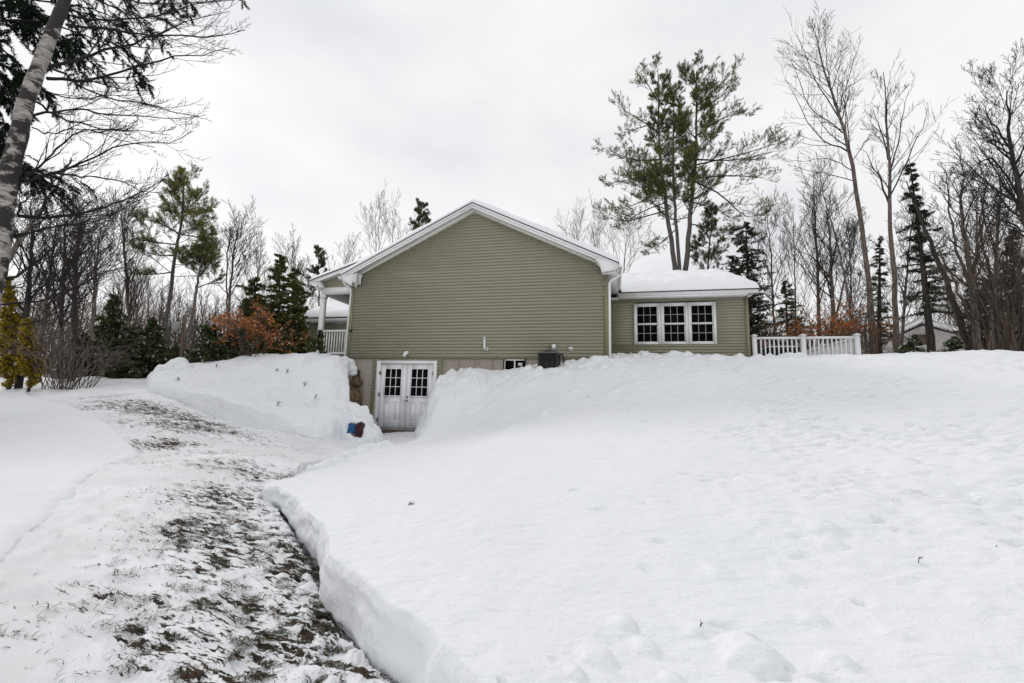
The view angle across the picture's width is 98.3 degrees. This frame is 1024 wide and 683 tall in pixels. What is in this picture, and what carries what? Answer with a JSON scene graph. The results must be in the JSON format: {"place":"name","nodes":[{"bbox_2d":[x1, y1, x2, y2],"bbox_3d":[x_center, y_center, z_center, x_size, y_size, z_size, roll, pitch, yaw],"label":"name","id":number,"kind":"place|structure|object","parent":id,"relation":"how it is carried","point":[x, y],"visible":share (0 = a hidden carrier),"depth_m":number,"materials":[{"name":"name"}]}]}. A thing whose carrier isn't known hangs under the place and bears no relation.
{"place":"outdoors","nodes":[
{"label":"outdoors","id":0,"kind":"place"},
{"bbox_2d":[0,381,139,562],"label":"snow field","id":1,"kind":"structure","parent":0,"point":[52,454],"depth_m":6.26,"materials":[{"name":"white snow"}]},
{"bbox_2d":[0,275,21,389],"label":"evergreen tree","id":2,"kind":"object","parent":1,"relation":"on","point":[8,317],"visible":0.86,"depth_m":13.17,"materials":[{"name":"green plant"}]},
{"bbox_2d":[9,157,75,263],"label":"bare tree","id":3,"kind":"object","parent":1,"relation":"on","point":[15,247],"visible":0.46,"depth_m":10.22,"materials":[{"name":"brown plant"}]},
{"bbox_2d":[1,167,106,388],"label":"bare tree","id":4,"kind":"object","parent":1,"relation":"on","point":[25,314],"visible":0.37,"depth_m":13.65,"materials":[{"name":"brown plant"}]},
{"bbox_2d":[21,204,113,371],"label":"bare tree","id":5,"kind":"object","parent":1,"relation":"on","point":[43,324],"visible":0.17,"depth_m":16.64,"materials":[{"name":"brown plant"}]},
{"bbox_2d":[53,332,94,378],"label":"evergreen tree","id":6,"kind":"object","parent":1,"relation":"on","point":[85,343],"visible":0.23,"depth_m":16.23,"materials":[{"name":"green plant"}]},
{"bbox_2d":[0,0,249,245],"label":"hemlock tree","id":7,"kind":"object","parent":1,"relation":"on","point":[25,24],"visible":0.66,"depth_m":8.62,"materials":[{"name":"green plant"}]},
{"bbox_2d":[0,0,251,328],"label":"birch tree","id":8,"kind":"object","parent":1,"relation":"on","point":[12,159],"visible":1,"depth_m":7.36,"materials":[{"name":"white plant"}]},
{"bbox_2d":[0,376,416,682],"bbox_3d":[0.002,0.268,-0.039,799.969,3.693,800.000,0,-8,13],"label":"ground","id":9,"kind":"structure","parent":0,"point":[58,551],"depth_m":3.24,"materials":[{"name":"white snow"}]},
{"bbox_2d":[4,318,51,391],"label":"evergreen tree","id":10,"kind":"object","parent":9,"relation":"on","point":[25,367],"visible":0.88,"depth_m":13.10,"materials":[{"name":"green plant"}]},
{"bbox_2d":[16,183,121,376],"bbox_3d":[-16.840,-2.326,16.222,2.787,7.779,2.842,2,-8,-2],"label":"bare tree","id":11,"kind":"object","parent":9,"relation":"on","point":[61,313],"visible":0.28,"depth_m":16.30,"materials":[{"name":"brown plant"}]},
{"bbox_2d":[0,313,143,389],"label":"leafy shrub","id":12,"kind":"object","parent":9,"relation":"on","point":[62,379],"visible":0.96,"depth_m":13.37,"materials":[{"name":"plant"}]},
{"bbox_2d":[35,182,137,381],"bbox_3d":[-14.569,-1.920,15.018,2.917,6.962,2.782,-3,-9,30],"label":"bare tree","id":13,"kind":"object","parent":9,"relation":"on","point":[77,243],"visible":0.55,"depth_m":15.07,"materials":[{"name":"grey plant"}]},
{"bbox_2d":[51,184,153,339],"bbox_3d":[-17.930,-2.503,18.736,3.286,8.542,3.258,0,-8,13],"label":"bare tree","id":14,"kind":"object","parent":9,"relation":"on","point":[92,323],"visible":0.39,"depth_m":19.28,"materials":[{"name":"grey plant"}]},
{"bbox_2d":[76,294,145,378],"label":"evergreen tree","id":15,"kind":"object","parent":9,"relation":"on","point":[112,325],"visible":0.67,"depth_m":16.30,"materials":[{"name":"green plant"}]},
{"bbox_2d":[87,184,163,335],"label":"bare tree","id":16,"kind":"object","parent":9,"relation":"on","point":[128,279],"visible":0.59,"depth_m":20.49,"materials":[{"name":"grey plant"}]},
{"bbox_2d":[121,160,226,359],"bbox_3d":[-16.519,-3.549,21.710,4.005,11.301,4.371,0,-8,13],"label":"pine tree","id":17,"kind":"object","parent":9,"relation":"on","point":[179,182],"visible":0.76,"depth_m":21.81,"materials":[{"name":"green plant"}]},
{"bbox_2d":[171,224,227,359],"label":"pine tree","id":18,"kind":"object","parent":9,"relation":"on","point":[206,247],"visible":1,"depth_m":20.72,"materials":[{"name":"green plant"}]},
{"bbox_2d":[195,196,266,331],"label":"bare tree","id":19,"kind":"object","parent":9,"relation":"on","point":[231,278],"visible":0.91,"depth_m":23.32,"materials":[{"name":"grey plant"}]},
{"bbox_2d":[145,352,350,439],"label":"snow bank","id":20,"kind":"structure","parent":9,"relation":"on","point":[246,390],"depth_m":11.78,"materials":[{"name":"white snow"}]},
{"bbox_2d":[116,317,184,378],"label":"evergreen tree","id":21,"kind":"object","parent":20,"relation":"on","point":[149,347],"visible":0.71,"depth_m":16.62,"materials":[{"name":"green plant"}]},
{"bbox_2d":[171,315,185,356],"bbox_3d":[-11.475,0.091,15.192,0.226,2.048,0.378,0,-8,13],"label":"utility post","id":22,"kind":"object","parent":20,"relation":"on","point":[176,326],"visible":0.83,"depth_m":15.25,"materials":[{"name":"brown wood"}]},
{"bbox_2d":[184,306,188,339],"bbox_3d":[-11.979,-0.073,16.142,0.059,2.512,0.057,4,-8,-17],"label":"wooden pole","id":23,"kind":"object","parent":20,"relation":"on","point":[187,307],"visible":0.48,"depth_m":16.23,"materials":[{"name":"wood"}]},
{"bbox_2d":[183,323,226,362],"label":"evergreen tree","id":24,"kind":"object","parent":20,"relation":"on","point":[208,332],"visible":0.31,"depth_m":15.16,"materials":[{"name":"green plant"}]},
{"bbox_2d":[191,331,252,362],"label":"evergreen tree","id":25,"kind":"object","parent":20,"relation":"on","point":[222,351],"visible":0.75,"depth_m":14.60,"materials":[{"name":"green plant"}]},
{"bbox_2d":[231,277,284,353],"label":"evergreen tree","id":26,"kind":"object","parent":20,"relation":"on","point":[245,305],"visible":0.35,"depth_m":19.86,"materials":[{"name":"green plant"}]},
{"bbox_2d":[200,296,315,356],"bbox_3d":[-8.249,-0.411,14.377,2.972,1.857,3.563,9,-11,-43],"label":"leafy shrub","id":27,"kind":"object","parent":20,"relation":"on","point":[249,325],"visible":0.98,"depth_m":14.10,"materials":[{"name":"brown plant"}]},
{"bbox_2d":[247,253,315,354],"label":"evergreen tree","id":28,"kind":"object","parent":20,"relation":"on","point":[298,312],"visible":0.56,"depth_m":19.57,"materials":[{"name":"green plant"}]},
{"bbox_2d":[283,267,309,353],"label":"evergreen tree","id":29,"kind":"object","parent":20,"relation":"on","point":[293,274],"visible":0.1,"depth_m":23.72,"materials":[{"name":"green plant"}]},
{"bbox_2d":[303,335,316,352],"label":"evergreen tree","id":30,"kind":"object","parent":20,"relation":"on","point":[310,346],"visible":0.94,"depth_m":13.84,"materials":[{"name":"green plant"}]},
{"bbox_2d":[314,329,327,353],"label":"evergreen tree","id":31,"kind":"object","parent":20,"relation":"on","point":[319,341],"visible":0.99,"depth_m":13.79,"materials":[{"name":"green plant"}]},
{"bbox_2d":[347,357,357,375],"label":"snow cornice","id":32,"kind":"structure","parent":20,"relation":"on","point":[352,368],"depth_m":14.11,"materials":[{"name":"white snow"}]},
{"bbox_2d":[349,388,359,402],"bbox_3d":[-5.091,1.767,13.993,0.524,0.628,0.639,0,-8,13],"label":"boulder","id":33,"kind":"object","parent":20,"relation":"on","point":[354,394],"visible":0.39,"depth_m":13.90,"materials":[{"name":"beige stone"}]},
{"bbox_2d":[350,376,362,386],"bbox_3d":[-5.006,1.295,14.316,0.339,0.358,0.540,0,-8,13],"label":"boulder","id":34,"kind":"object","parent":20,"relation":"on","point":[356,381],"visible":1,"depth_m":14.13,"materials":[{"name":"brown stone"}]},
{"bbox_2d":[357,390,362,405],"bbox_3d":[-5.000,1.874,14.191,0.292,0.668,0.410,0,-8,13],"label":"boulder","id":35,"kind":"object","parent":20,"relation":"on","point":[360,401],"visible":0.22,"depth_m":14.24,"materials":[{"name":"stone"}]},
{"bbox_2d":[231,230,283,309],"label":"bare tree","id":36,"kind":"object","parent":9,"relation":"on","point":[257,260],"visible":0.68,"depth_m":29.07,"materials":[{"name":"grey plant"}]},
{"bbox_2d":[266,222,320,307],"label":"bare tree","id":37,"kind":"object","parent":9,"relation":"on","point":[300,263],"visible":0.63,"depth_m":32.07,"materials":[{"name":"grey plant"}]},
{"bbox_2d":[303,244,329,305],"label":"pine tree","id":38,"kind":"object","parent":9,"relation":"on","point":[319,253],"visible":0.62,"depth_m":35.48,"materials":[{"name":"green plant"}]},
{"bbox_2d":[309,231,365,268],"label":"bare tree","id":39,"kind":"object","parent":9,"relation":"on","point":[344,261],"visible":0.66,"depth_m":38.46,"materials":[{"name":"grey plant"}]},
{"bbox_2d":[328,399,382,442],"bbox_3d":[-4.085,1.989,11.105,2.100,1.069,1.378,0,-8,13],"label":"snow heap","id":40,"kind":"object","parent":9,"relation":"on","point":[352,412],"visible":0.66,"depth_m":10.62,"materials":[{"name":"white snow"}]},
{"bbox_2d":[346,421,364,436],"bbox_3d":[-3.704,2.092,10.530,0.457,0.389,0.254,0,-8,13],"label":"tarp bundle","id":41,"kind":"object","parent":40,"relation":"on","point":[355,430],"visible":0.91,"depth_m":10.44,"materials":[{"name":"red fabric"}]},
{"bbox_2d":[355,181,399,253],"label":"bare tree","id":42,"kind":"object","parent":9,"relation":"on","point":[382,231],"visible":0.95,"depth_m":41.69,"materials":[{"name":"grey plant"}]},
{"bbox_2d":[377,188,417,243],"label":"bare tree","id":43,"kind":"object","parent":9,"relation":"on","point":[393,220],"visible":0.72,"depth_m":44.09,"materials":[{"name":"grey plant"}]},
{"bbox_2d":[408,197,430,231],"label":"pine tree","id":44,"kind":"object","parent":9,"relation":"on","point":[420,219],"visible":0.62,"depth_m":44.70,"materials":[{"name":"green plant"}]},
{"bbox_2d":[0,251,1023,377],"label":"distant woods","id":45,"kind":"object","parent":9,"relation":"on","point":[138,317],"visible":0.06,"depth_m":29.88,"materials":[{"name":"plant"}]},
{"bbox_2d":[305,202,758,432],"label":"house","id":46,"kind":"structure","parent":9,"relation":"on","point":[472,285],"depth_m":14.32,"materials":[{"name":"green plastic"}]},
{"bbox_2d":[304,300,348,316],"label":"roof snow","id":47,"kind":"structure","parent":46,"relation":"on","point":[335,308],"depth_m":21.98,"materials":[{"name":"white snow"}]},
{"bbox_2d":[309,255,368,279],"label":"roof snow","id":48,"kind":"structure","parent":46,"relation":"on","point":[340,267],"depth_m":16.36,"materials":[{"name":"white snow"}]},
{"bbox_2d":[376,364,406,427],"bbox_3d":[-3.869,1.743,14.252,0.927,2.025,0.100,0,-8,13],"label":"door","id":49,"kind":"structure","parent":46,"relation":"in","point":[391,409],"depth_m":14.25,"materials":[{"name":"white paint"}]},
{"bbox_2d":[404,364,432,428],"bbox_3d":[-2.978,1.736,14.044,0.967,2.025,0.112,0,-8,13],"label":"door","id":50,"kind":"structure","parent":46,"relation":"in","point":[419,377],"depth_m":14.08,"materials":[{"name":"white paint"}]},
{"bbox_2d":[340,198,618,274],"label":"roof snow","id":51,"kind":"structure","parent":46,"relation":"on","point":[553,233],"depth_m":13.98,"materials":[{"name":"white snow"}]},
{"bbox_2d":[503,359,525,369],"bbox_3d":[0.083,0.767,13.527,0.700,0.515,0.072,0,-8,13],"label":"basement window","id":52,"kind":"structure","parent":46,"relation":"in","point":[508,364],"depth_m":13.56,"materials":[{"name":"metal"}]},
{"bbox_2d":[538,351,564,368],"bbox_3d":[1.169,0.674,12.788,0.719,0.896,0.972,0,-8,13],"label":"air conditioner","id":53,"kind":"object","parent":46,"relation":"attached to","point":[549,359],"visible":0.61,"depth_m":12.37,"materials":[{"name":"metal"}]},
{"bbox_2d":[634,303,660,344],"bbox_3d":[4.769,-0.622,15.625,0.900,1.468,0.070,0,-8,13],"label":"window","id":54,"kind":"structure","parent":46,"relation":"in","point":[647,321],"depth_m":15.63,"materials":[{"name":"white plastic"}]},
{"bbox_2d":[660,302,688,343],"bbox_3d":[5.653,-0.629,15.425,0.896,1.468,0.070,0,-8,13],"label":"window","id":55,"kind":"structure","parent":46,"relation":"in","point":[674,316],"depth_m":15.43,"materials":[{"name":"white plastic"}]},
{"bbox_2d":[621,268,759,291],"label":"roof snow","id":56,"kind":"structure","parent":46,"relation":"on","point":[673,280],"depth_m":15.43,"materials":[{"name":"white snow"}]},
{"bbox_2d":[687,302,716,343],"bbox_3d":[6.537,-0.635,15.225,0.900,1.468,0.070,0,-8,13],"label":"window","id":57,"kind":"structure","parent":46,"relation":"in","point":[702,327],"depth_m":15.23,"materials":[{"name":"white plastic"}]},
{"bbox_2d":[555,197,589,239],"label":"bare tree","id":58,"kind":"object","parent":9,"relation":"on","point":[582,215],"visible":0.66,"depth_m":47.58,"materials":[{"name":"grey plant"}]},
{"bbox_2d":[566,190,616,249],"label":"bare tree","id":59,"kind":"object","parent":9,"relation":"on","point":[596,233],"visible":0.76,"depth_m":48.92,"materials":[{"name":"grey plant"}]},
{"bbox_2d":[591,203,661,272],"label":"bare tree","id":60,"kind":"object","parent":9,"relation":"on","point":[631,233],"visible":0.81,"depth_m":40.17,"materials":[{"name":"grey plant"}]},
{"bbox_2d":[591,49,803,270],"bbox_3d":[10.546,-7.561,26.351,11.652,21.531,5.508,0,-8,13],"label":"pine tree","id":61,"kind":"object","parent":9,"relation":"on","point":[680,122],"visible":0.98,"depth_m":26.41,"materials":[{"name":"green plant"}]},
{"bbox_2d":[690,200,730,271],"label":"pine tree","id":62,"kind":"object","parent":9,"relation":"on","point":[705,255],"visible":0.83,"depth_m":29.29,"materials":[{"name":"green plant"}]},
{"bbox_2d":[720,221,790,355],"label":"evergreen tree","id":63,"kind":"object","parent":9,"relation":"on","point":[755,300],"visible":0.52,"depth_m":22.44,"materials":[{"name":"green plant"}]},
{"bbox_2d":[744,183,795,335],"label":"bare tree","id":64,"kind":"object","parent":9,"relation":"on","point":[771,257],"visible":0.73,"depth_m":29.27,"materials":[{"name":"grey plant"}]},
{"bbox_2d":[750,333,794,353],"bbox_3d":[10.922,0.955,19.225,3.183,3.225,3.507,0,-8,13],"label":"leafy shrub","id":65,"kind":"object","parent":9,"relation":"on","point":[771,344],"visible":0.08,"depth_m":19.17,"materials":[{"name":"brown plant"}]},
{"bbox_2d":[768,280,814,351],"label":"evergreen tree","id":66,"kind":"object","parent":9,"relation":"on","point":[786,301],"visible":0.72,"depth_m":24.08,"materials":[{"name":"green plant"}]},
{"bbox_2d":[769,193,826,320],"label":"bare tree","id":67,"kind":"object","parent":9,"relation":"on","point":[787,233],"visible":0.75,"depth_m":29.46,"materials":[{"name":"grey plant"}]},
{"bbox_2d":[783,149,866,345],"bbox_3d":[18.258,-4.413,26.135,3.747,14.785,4.474,4,-8,-18],"label":"bare tree","id":68,"kind":"object","parent":9,"relation":"on","point":[817,282],"visible":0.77,"depth_m":26.20,"materials":[{"name":"grey plant"}]},
{"bbox_2d":[807,153,853,351],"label":"bare tree","id":69,"kind":"object","parent":9,"relation":"on","point":[845,280],"visible":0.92,"depth_m":22.34,"materials":[{"name":"grey plant"}]},
{"bbox_2d":[791,181,871,335],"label":"bare tree","id":70,"kind":"object","parent":9,"relation":"on","point":[830,283],"visible":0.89,"depth_m":24.03,"materials":[{"name":"grey plant"}]},
{"bbox_2d":[808,210,883,332],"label":"bare tree","id":71,"kind":"object","parent":9,"relation":"on","point":[851,276],"visible":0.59,"depth_m":26.77,"materials":[{"name":"grey plant"}]},
{"bbox_2d":[859,236,908,353],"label":"evergreen tree","id":72,"kind":"object","parent":9,"relation":"on","point":[884,309],"visible":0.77,"depth_m":24.20,"materials":[{"name":"green plant"}]},
{"bbox_2d":[847,190,944,350],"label":"bare tree","id":73,"kind":"object","parent":9,"relation":"on","point":[906,280],"visible":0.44,"depth_m":22.10,"materials":[{"name":"grey plant"}]},
{"bbox_2d":[882,317,964,352],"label":"neighbour house","id":74,"kind":"structure","parent":9,"relation":"on","point":[942,334],"depth_m":30.86,"materials":[{"name":"grey"}]},
{"bbox_2d":[918,335,925,344],"bbox_3d":[28.751,-0.128,30.922,0.700,0.700,0.055,-6,-11,43],"label":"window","id":75,"kind":"structure","parent":74,"relation":"in","point":[922,337],"depth_m":30.93,"materials":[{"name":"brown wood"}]},
{"bbox_2d":[890,160,962,350],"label":"evergreen tree","id":76,"kind":"object","parent":9,"relation":"on","point":[915,249],"visible":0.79,"depth_m":20.16,"materials":[{"name":"green plant"}]},
{"bbox_2d":[945,279,988,349],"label":"evergreen tree","id":77,"kind":"object","parent":9,"relation":"on","point":[962,343],"visible":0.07,"depth_m":21.08,"materials":[{"name":"green plant"}]},
{"bbox_2d":[919,154,1022,346],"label":"bare tree","id":78,"kind":"object","parent":9,"relation":"on","point":[980,215],"visible":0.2,"depth_m":19.77,"materials":[{"name":"grey plant"}]},
{"bbox_2d":[960,278,1023,349],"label":"evergreen tree","id":79,"kind":"object","parent":9,"relation":"on","point":[981,338],"visible":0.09,"depth_m":20.52,"materials":[{"name":"green plant"}]},
{"bbox_2d":[979,231,1023,350],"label":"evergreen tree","id":80,"kind":"object","parent":9,"relation":"on","point":[1014,242],"visible":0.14,"depth_m":18.17,"materials":[{"name":"green plant"}]},
{"bbox_2d":[0,0,1023,366],"label":"sky","id":81,"kind":"structure","parent":0,"point":[502,104],"materials":[{"name":"white"}]},
{"bbox_2d":[261,350,1023,682],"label":"snow lawn","id":82,"kind":"structure","parent":0,"point":[641,516],"depth_m":3.14,"materials":[{"name":"white snow"}]},
{"bbox_2d":[750,333,860,355],"bbox_3d":[10.137,0.916,16.839,3.210,1.685,5.100,0,-8,13],"label":"deck railing","id":83,"kind":"object","parent":82,"relation":"on","point":[850,344],"visible":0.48,"depth_m":14.54,"materials":[{"name":"white plastic"}]},
{"bbox_2d":[772,1,881,353],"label":"bare tree","id":84,"kind":"object","parent":82,"relation":"on","point":[854,180],"visible":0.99,"depth_m":20.66,"materials":[{"name":"grey plant"}]},
{"bbox_2d":[760,298,899,349],"bbox_3d":[13.662,-0.335,18.672,4.322,3.443,4.328,4,-8,-21],"label":"leafy shrub","id":85,"kind":"object","parent":82,"relation":"on","point":[832,328],"visible":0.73,"depth_m":18.44,"materials":[{"name":"orange plant"}]},
{"bbox_2d":[839,311,903,354],"bbox_3d":[13.188,-0.092,16.095,2.218,2.190,1.878,0,-8,13],"label":"leafy shrub","id":86,"kind":"object","parent":82,"relation":"on","point":[867,343],"visible":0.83,"depth_m":16.21,"materials":[{"name":"orange plant"}]},
{"bbox_2d":[848,242,895,353],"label":"bare tree","id":87,"kind":"object","parent":82,"relation":"on","point":[869,301],"visible":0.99,"depth_m":16.70,"materials":[{"name":"brown plant"}]},
{"bbox_2d":[854,48,957,352],"bbox_3d":[16.008,-5.320,17.743,3.261,13.639,1.804,-5,-10,40],"label":"bare tree","id":88,"kind":"object","parent":82,"relation":"on","point":[895,312],"visible":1,"depth_m":18.11,"materials":[{"name":"grey plant"}]},
{"bbox_2d":[893,334,930,352],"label":"evergreen tree","id":89,"kind":"object","parent":82,"relation":"on","point":[910,345],"visible":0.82,"depth_m":14.10,"materials":[{"name":"green plant"}]},
{"bbox_2d":[904,229,939,351],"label":"bare tree","id":90,"kind":"object","parent":82,"relation":"on","point":[932,347],"visible":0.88,"depth_m":16.22,"materials":[{"name":"brown plant"}]},
{"bbox_2d":[892,171,973,350],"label":"bare tree","id":91,"kind":"object","parent":82,"relation":"on","point":[965,338],"visible":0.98,"depth_m":15.27,"materials":[{"name":"grey plant"}]},
{"bbox_2d":[935,335,966,351],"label":"evergreen tree","id":92,"kind":"object","parent":82,"relation":"on","point":[953,344],"visible":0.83,"depth_m":14.18,"materials":[{"name":"green plant"}]},
{"bbox_2d":[888,194,1023,350],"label":"bare tree","id":93,"kind":"object","parent":82,"relation":"on","point":[1014,257],"visible":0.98,"depth_m":12.90,"materials":[{"name":"brown plant"}]},
{"bbox_2d":[930,235,982,349],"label":"bare tree","id":94,"kind":"object","parent":82,"relation":"on","point":[956,291],"visible":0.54,"depth_m":17.16,"materials":[{"name":"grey plant"}]},
{"bbox_2d":[916,143,1016,349],"bbox_3d":[17.528,-3.232,16.613,3.024,9.594,2.752,0,-8,13],"label":"bare tree","id":95,"kind":"object","parent":82,"relation":"on","point":[962,217],"visible":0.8,"depth_m":17.13,"materials":[{"name":"grey plant"}]},
{"bbox_2d":[929,38,1023,236],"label":"bare tree","id":96,"kind":"object","parent":82,"relation":"on","point":[1017,189],"visible":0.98,"depth_m":13.23,"materials":[{"name":"grey plant"}]},
{"bbox_2d":[937,137,1023,349],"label":"bare tree","id":97,"kind":"object","parent":82,"relation":"on","point":[993,243],"visible":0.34,"depth_m":17.89,"materials":[{"name":"grey plant"}]},
{"bbox_2d":[937,223,1023,350],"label":"bare tree","id":98,"kind":"object","parent":82,"relation":"on","point":[1016,329],"visible":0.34,"depth_m":14.81,"materials":[{"name":"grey plant"}]},
{"bbox_2d":[962,253,1006,349],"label":"bare tree","id":99,"kind":"object","parent":82,"relation":"on","point":[995,329],"visible":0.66,"depth_m":13.71,"materials":[{"name":"brown plant"}]},
{"bbox_2d":[934,268,1023,349],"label":"bush","id":100,"kind":"object","parent":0,"point":[988,324],"visible":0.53,"depth_m":14.39,"materials":[{"name":"brown plant"}]}
]}

